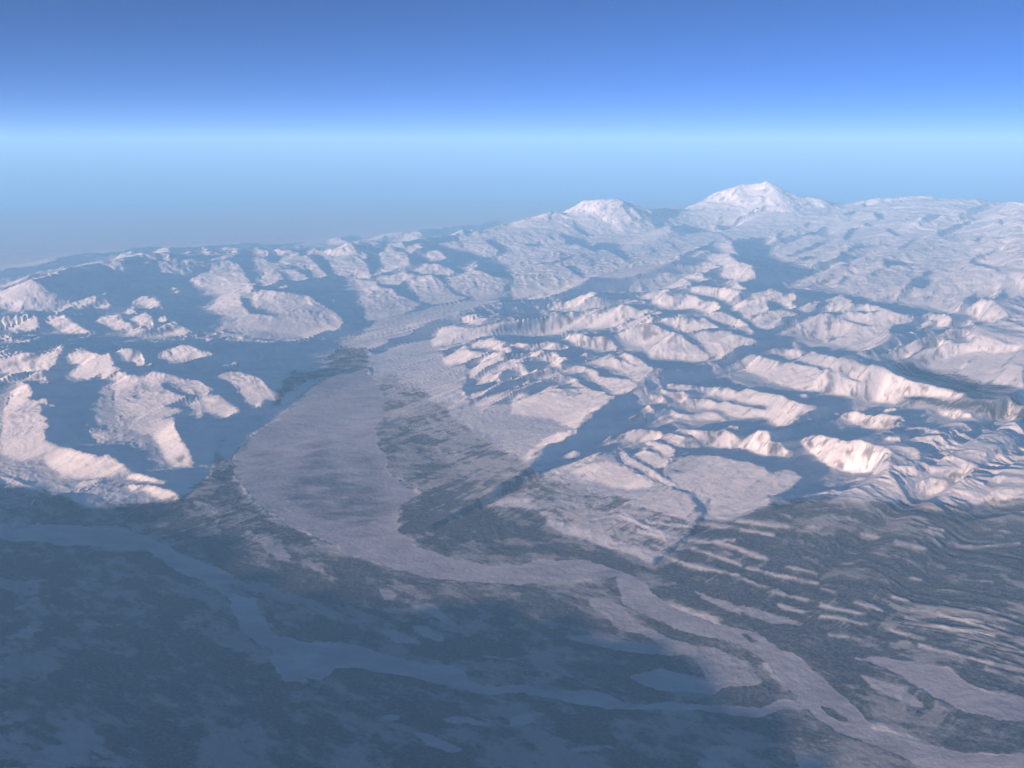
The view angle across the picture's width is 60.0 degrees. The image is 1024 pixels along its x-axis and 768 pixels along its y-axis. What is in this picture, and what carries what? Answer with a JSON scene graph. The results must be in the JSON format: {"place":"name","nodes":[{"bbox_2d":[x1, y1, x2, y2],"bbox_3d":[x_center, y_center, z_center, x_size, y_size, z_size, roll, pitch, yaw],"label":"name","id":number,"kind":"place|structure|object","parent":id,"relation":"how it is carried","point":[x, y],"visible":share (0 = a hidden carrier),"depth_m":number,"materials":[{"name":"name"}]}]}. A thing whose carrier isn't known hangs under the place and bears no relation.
{"place":"outdoors","nodes":[
{"label":"outdoors","id":0,"kind":"place"},
{"bbox_2d":[0,372,181,506],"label":"mountain","id":1,"kind":"structure","parent":0,"point":[29,402],"depth_m":30.11,"materials":[{"name":"snow"},{"name":"rock"}]},
{"bbox_2d":[104,362,234,474],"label":"mountain","id":2,"kind":"structure","parent":0,"point":[166,417],"depth_m":34.18,"materials":[{"name":"snow"},{"name":"rock"}]},
{"bbox_2d":[207,282,353,350],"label":"mountain","id":3,"kind":"structure","parent":0,"point":[277,315],"depth_m":52.96,"materials":[{"name":"snow"},{"name":"rock"}]},
{"bbox_2d":[308,242,378,285],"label":"mountain","id":4,"kind":"structure","parent":0,"point":[350,263],"depth_m":73.14,"materials":[{"name":"white snow"}]},
{"bbox_2d":[0,520,809,717],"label":"frozen river","id":5,"kind":"structure","parent":0,"point":[320,661],"depth_m":18.57,"materials":[{"name":"ice"},{"name":"snow"}]},
{"bbox_2d":[0,200,985,767],"bbox_3d":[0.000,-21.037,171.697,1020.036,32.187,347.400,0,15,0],"label":"lowland ground","id":6,"kind":"structure","parent":0,"point":[128,658],"depth_m":19.41,"materials":[{"name":"snow"},{"name":"rock"},{"name":"soil"}]},
{"bbox_2d":[0,195,1023,754],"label":"snowy hills","id":7,"kind":"structure","parent":0,"point":[794,471],"depth_m":38.27,"materials":[{"name":"snow"},{"name":"white snow"}]},
{"bbox_2d":[342,259,675,351],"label":"glacier","id":8,"kind":"object","parent":7,"relation":"on","point":[379,332],"visible":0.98,"depth_m":55.12,"materials":[{"name":"snow"},{"name":"ice"}]},
{"bbox_2d":[0,0,1023,207],"label":"sky","id":9,"kind":"structure","parent":0,"point":[103,102],"materials":[{"name":"blue"}]},
{"bbox_2d":[549,198,672,244],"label":"mountain","id":10,"kind":"structure","parent":0,"point":[602,221],"depth_m":99.88,"materials":[{"name":"snow"},{"name":"rock"}]},
{"bbox_2d":[231,368,1023,767],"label":"frozen river","id":11,"kind":"structure","parent":0,"point":[313,460],"depth_m":25.45,"materials":[{"name":"ice"},{"name":"snow"}]},
{"bbox_2d":[673,181,852,238],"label":"mountain","id":12,"kind":"structure","parent":0,"point":[766,210],"depth_m":108.38,"materials":[{"name":"snow"},{"name":"rock"}]},
{"bbox_2d":[850,656,1023,720],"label":"frozen river","id":13,"kind":"structure","parent":0,"point":[948,685],"depth_m":16.84,"materials":[{"name":"ice"},{"name":"snow"}]}
]}

